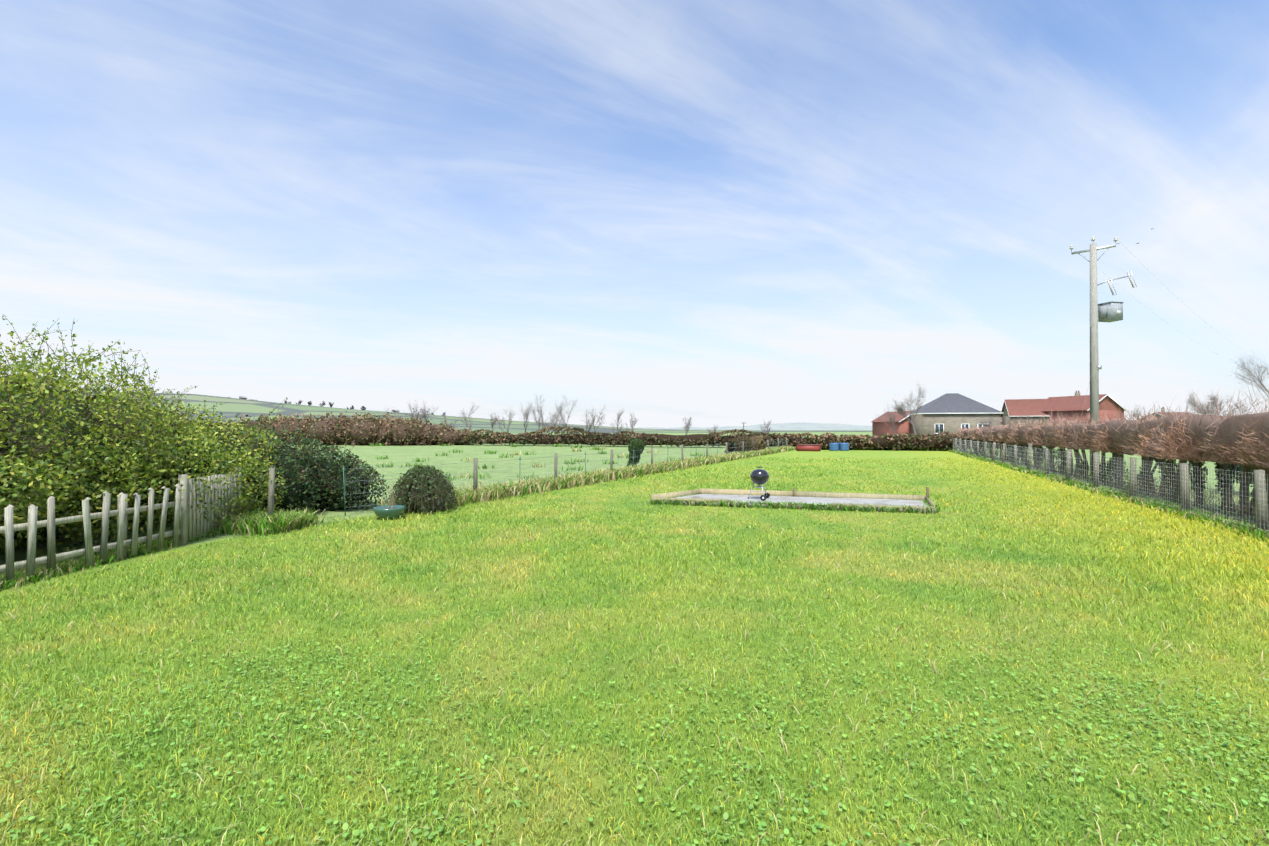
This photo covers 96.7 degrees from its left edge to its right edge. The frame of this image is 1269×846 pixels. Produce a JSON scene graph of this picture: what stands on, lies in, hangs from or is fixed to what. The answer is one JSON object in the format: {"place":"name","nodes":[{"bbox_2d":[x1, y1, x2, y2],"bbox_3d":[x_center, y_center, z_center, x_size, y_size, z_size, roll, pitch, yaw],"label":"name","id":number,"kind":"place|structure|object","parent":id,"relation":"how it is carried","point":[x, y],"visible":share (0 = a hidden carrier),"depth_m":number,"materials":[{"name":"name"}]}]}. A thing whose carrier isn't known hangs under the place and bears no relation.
{"place":"outdoors","nodes":[
{"label":"outdoors","id":0,"kind":"place"},
{"bbox_2d":[80,391,871,433],"bbox_3d":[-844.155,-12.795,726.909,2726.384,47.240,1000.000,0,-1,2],"label":"hill","id":1,"kind":"structure","parent":0,"point":[231,408],"depth_m":436.90,"materials":[{"name":"green plant"}]},
{"bbox_2d":[0,430,1268,845],"bbox_3d":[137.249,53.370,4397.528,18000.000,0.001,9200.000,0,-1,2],"label":"ground","id":2,"kind":"structure","parent":0,"point":[402,456],"depth_m":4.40,"materials":[{"name":"green plant"}]},
{"bbox_2d":[0,467,241,583],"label":"picket fence","id":3,"kind":"object","parent":2,"relation":"on","point":[186,524],"visible":0.88,"depth_m":7.86,"materials":[{"name":"grey wood"}]},
{"bbox_2d":[0,315,388,555],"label":"mixed hedge","id":4,"kind":"object","parent":2,"relation":"on","point":[66,445],"visible":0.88,"depth_m":8.81,"materials":[{"name":"green plant"}]},
{"bbox_2d":[373,464,457,519],"bbox_3d":[-4.664,1.483,12.113,1.503,1.172,2.046,0,-1,2],"label":"weeping shrub in pot","id":5,"kind":"object","parent":2,"relation":"on","point":[419,487],"visible":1,"depth_m":12.02,"materials":[{"name":"ceramic"}]},
{"bbox_2d":[267,438,787,515],"bbox_3d":[4.457,1.624,31.567,0.749,1.146,48.033,0,-1,27],"label":"post and wire fence","id":6,"kind":"object","parent":2,"relation":"on","point":[271,488],"visible":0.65,"depth_m":15.30,"materials":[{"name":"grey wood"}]},
{"bbox_2d":[202,411,1036,452],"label":"field hedges","id":7,"kind":"object","parent":2,"relation":"on","point":[394,431],"visible":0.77,"depth_m":62.17,"materials":[{"name":"brown plant"}]},
{"bbox_2d":[0,443,1268,591],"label":"rough grass","id":8,"kind":"structure","parent":2,"relation":"on","point":[266,522],"depth_m":13.51,"materials":[{"name":"green plant"}]},
{"bbox_2d":[627,439,644,466],"bbox_3d":[0.051,1.371,24.133,0.793,1.447,0.787,0,-1,2],"label":"ivy stump","id":9,"kind":"object","parent":2,"relation":"on","point":[637,444],"visible":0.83,"depth_m":23.91,"materials":[{"name":"green plant"}]},
{"bbox_2d":[220,351,1268,447],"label":"bare trees","id":10,"kind":"object","parent":2,"relation":"on","point":[591,424],"visible":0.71,"depth_m":64.72,"materials":[{"name":"brown plant"}]},
{"bbox_2d":[651,487,935,513],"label":"concrete slab","id":11,"kind":"structure","parent":2,"relation":"on","point":[808,497],"depth_m":13.76,"materials":[{"name":"grey concrete"}]},
{"bbox_2d":[748,467,770,500],"bbox_3d":[3.059,1.463,13.720,0.569,0.796,0.599,0,-1,2],"label":"kettle barbecue","id":12,"kind":"object","parent":11,"relation":"on","point":[759,477],"visible":1,"depth_m":13.62,"materials":[{"name":"black metal"}]},
{"bbox_2d":[796,444,820,450],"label":"trough","id":13,"kind":"object","parent":2,"relation":"on","point":[808,447],"visible":1,"depth_m":46.90,"materials":[{"name":"paint"}]},
{"bbox_2d":[829,443,848,450],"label":"blue barrels","id":14,"kind":"object","parent":2,"relation":"on","point":[838,446],"visible":1,"depth_m":47.68,"materials":[{"name":"plastic"}]},
{"bbox_2d":[871,411,909,436],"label":"shed","id":15,"kind":"structure","parent":2,"relation":"on","point":[901,424],"depth_m":101.69,"materials":[{"name":"brick"}]},
{"bbox_2d":[908,393,1003,434],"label":"stone house","id":16,"kind":"structure","parent":2,"relation":"on","point":[951,412],"depth_m":91.04,"materials":[{"name":"grey stone"}]},
{"bbox_2d":[1001,391,1079,426],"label":"tiled house","id":17,"kind":"structure","parent":2,"relation":"on","point":[1015,409],"depth_m":101.07,"materials":[{"name":"stone"}]},
{"bbox_2d":[1040,394,1126,424],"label":"red brick house","id":18,"kind":"structure","parent":2,"relation":"on","point":[1110,406],"depth_m":94.94,"materials":[{"name":"brick"}]},
{"bbox_2d":[952,438,1268,531],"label":"netting fence","id":19,"kind":"object","parent":2,"relation":"on","point":[1261,498],"visible":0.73,"depth_m":13.65,"materials":[{"name":"grey wood"}]},
{"bbox_2d":[956,376,1268,532],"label":"hedge","id":20,"kind":"object","parent":2,"relation":"on","point":[1226,442],"visible":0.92,"depth_m":14.36,"materials":[{"name":"brown plant"}]},
{"bbox_2d":[1069,237,1258,469],"bbox_3d":[50.723,-2.588,46.499,81.223,10.472,1.997,0,-1,-36],"label":"utility pole","id":21,"kind":"object","parent":2,"relation":"on","point":[1110,311],"visible":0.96,"depth_m":24.31,"materials":[{"name":"grey wood"}]},
{"bbox_2d":[1146,407,1190,419],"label":"cottage","id":22,"kind":"structure","parent":2,"relation":"on","point":[1163,412],"depth_m":168.64,"materials":[{"name":"stone"}]},
{"bbox_2d":[0,0,1268,427],"label":"sky","id":23,"kind":"structure","parent":0,"point":[721,213],"materials":[{"name":"blue"}]},
{"bbox_2d":[641,422,871,429],"bbox_3d":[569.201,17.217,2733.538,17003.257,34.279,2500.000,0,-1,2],"label":"ridge","id":24,"kind":"structure","parent":0,"point":[803,426],"depth_m":1957.68,"materials":[{"name":"green plant"}]}
]}

